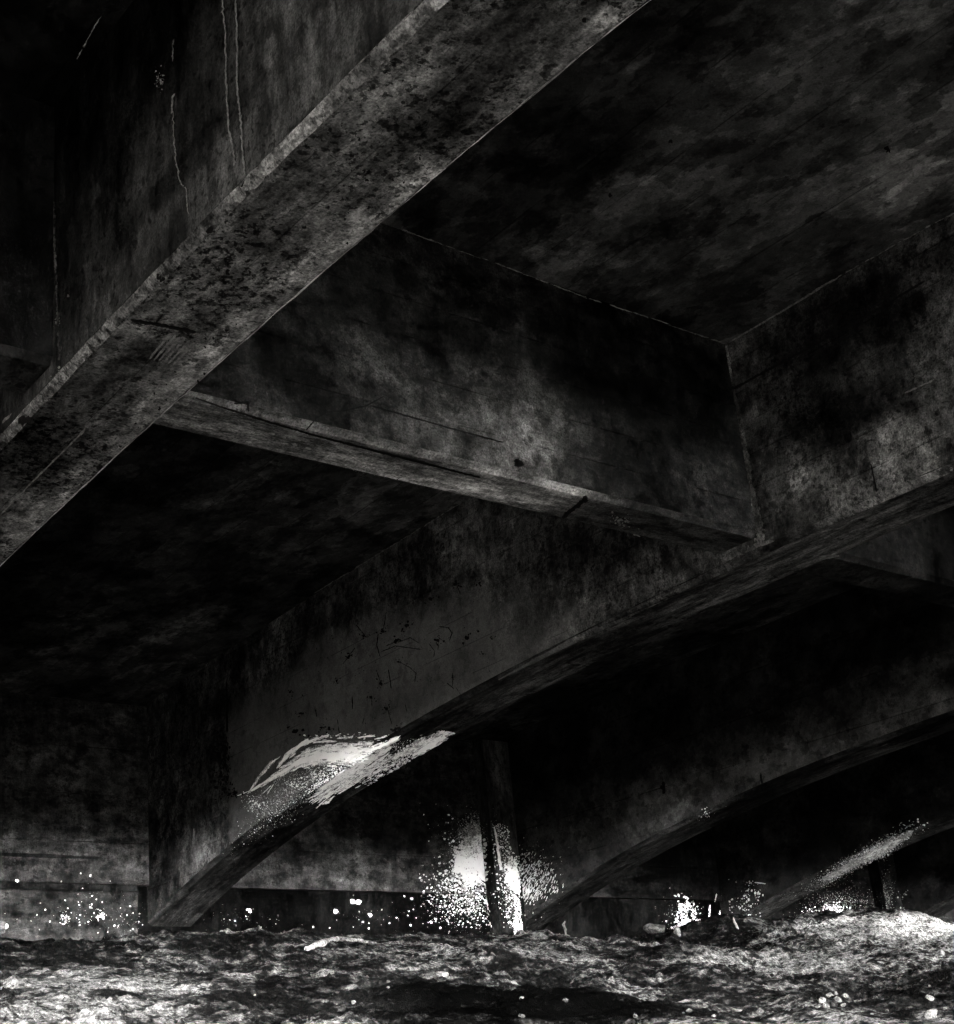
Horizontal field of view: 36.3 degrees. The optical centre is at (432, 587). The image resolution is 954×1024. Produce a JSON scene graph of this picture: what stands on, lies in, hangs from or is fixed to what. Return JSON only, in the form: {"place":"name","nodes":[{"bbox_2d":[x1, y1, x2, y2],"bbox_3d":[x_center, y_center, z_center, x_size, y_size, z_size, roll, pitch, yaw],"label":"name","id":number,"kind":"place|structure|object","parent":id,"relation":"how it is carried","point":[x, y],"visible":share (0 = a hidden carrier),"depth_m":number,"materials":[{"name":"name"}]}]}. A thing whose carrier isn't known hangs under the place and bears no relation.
{"place":"outdoors","nodes":[
{"label":"outdoors","id":0,"kind":"place"},
{"bbox_2d":[0,905,953,1023],"bbox_3d":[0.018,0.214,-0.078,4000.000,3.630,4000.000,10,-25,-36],"label":"ground","id":1,"kind":"structure","parent":0,"point":[728,988],"depth_m":8.74,"materials":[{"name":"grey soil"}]},
{"bbox_2d":[0,921,5,933],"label":"stone","id":2,"kind":"object","parent":1,"relation":"on","point":[2,926],"visible":1,"depth_m":9.07,"materials":[{"name":"white stone"}]},
{"bbox_2d":[55,1004,63,1009],"bbox_3d":[-1.564,1.763,6.099,0.036,0.029,0.034,10,-25,-36],"label":"pebble","id":3,"kind":"object","parent":1,"relation":"on","point":[59,1007],"visible":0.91,"depth_m":6.09,"materials":[{"name":"grey stone"}]},
{"bbox_2d":[304,936,376,950],"bbox_3d":[-0.585,2.349,9.655,0.329,0.205,1.096,-7,-20,5],"label":"branch","id":4,"kind":"object","parent":1,"relation":"on","point":[322,942],"visible":0.94,"depth_m":9.86,"materials":[{"name":"white wood"}]},
{"bbox_2d":[436,971,448,977],"bbox_3d":[0.058,2.289,8.585,0.071,0.043,0.084,-7,-20,4],"label":"stone","id":5,"kind":"object","parent":1,"relation":"on","point":[443,974],"visible":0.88,"depth_m":8.57,"materials":[{"name":"white stone"}]},
{"bbox_2d":[0,0,953,929],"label":"concrete bridge","id":6,"kind":"structure","parent":1,"relation":"on","point":[556,396],"depth_m":5.57,"materials":[{"name":"grey concrete"}]},
{"bbox_2d":[0,691,953,941],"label":"abutment wall","id":7,"kind":"structure","parent":1,"relation":"on","point":[427,842],"depth_m":10.71,"materials":[{"name":"concrete"}]},
{"bbox_2d":[532,932,548,938],"bbox_3d":[0.834,2.714,11.298,0.152,0.060,0.154,-16,-23,28],"label":"stone","id":8,"kind":"object","parent":1,"relation":"on","point":[541,935],"visible":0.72,"depth_m":11.23,"materials":[{"name":"grey stone"}]},
{"bbox_2d":[562,921,566,934],"bbox_3d":[1.044,2.717,11.535,0.035,0.140,0.035,-3,-20,-4],"label":"twig","id":9,"kind":"object","parent":1,"relation":"on","point":[564,927],"visible":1,"depth_m":11.53,"materials":[{"name":"grey wood"}]},
{"bbox_2d":[643,923,664,933],"bbox_3d":[1.893,2.932,12.431,0.188,0.123,0.230,10,-25,-36],"label":"boulder","id":10,"kind":"object","parent":1,"relation":"on","point":[651,928],"visible":0.72,"depth_m":12.38,"materials":[{"name":"grey stone"}]},
{"bbox_2d":[673,927,680,936],"bbox_3d":[2.039,2.886,12.143,0.060,0.100,0.083,-10,-21,15],"label":"stone","id":11,"kind":"object","parent":1,"relation":"on","point":[677,931],"visible":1,"depth_m":12.12,"materials":[{"name":"white stone"}]},
{"bbox_2d":[733,917,738,928],"bbox_3d":[2.575,2.867,12.345,0.050,0.133,0.026,2,-21,-18],"label":"twig","id":12,"kind":"object","parent":1,"relation":"on","point":[735,924],"visible":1,"depth_m":12.34,"materials":[{"name":"white wood"}]},
{"bbox_2d":[819,997,825,1002],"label":"stone","id":13,"kind":"object","parent":1,"relation":"on","point":[822,1000],"visible":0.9,"depth_m":8.70,"materials":[{"name":"white stone"}]},
{"bbox_2d":[823,1002,829,1007],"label":"stone","id":14,"kind":"object","parent":1,"relation":"on","point":[825,1005],"visible":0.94,"depth_m":7.95,"materials":[{"name":"white stone"}]},
{"bbox_2d":[833,996,841,1001],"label":"stone","id":15,"kind":"object","parent":1,"relation":"on","point":[837,998],"visible":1,"depth_m":8.75,"materials":[{"name":"white stone"}]},
{"bbox_2d":[925,994,933,1000],"bbox_3d":[3.030,2.512,8.891,0.055,0.048,0.045,10,-25,-36],"label":"stone","id":16,"kind":"object","parent":1,"relation":"on","point":[929,997],"visible":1,"depth_m":8.88,"materials":[{"name":"white stone"}]},
{"bbox_2d":[924,1009,937,1019],"bbox_3d":[2.645,2.259,7.701,0.075,0.058,0.063,10,-25,-36],"label":"stone","id":17,"kind":"object","parent":1,"relation":"on","point":[929,1014],"visible":1,"depth_m":7.68,"materials":[{"name":"white stone"}]},
{"bbox_2d":[934,949,944,956],"bbox_3d":[3.908,2.835,11.221,0.062,0.079,0.108,-17,-23,30],"label":"stone","id":18,"kind":"object","parent":1,"relation":"on","point":[940,952],"visible":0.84,"depth_m":11.20,"materials":[{"name":"white stone"}]}
]}

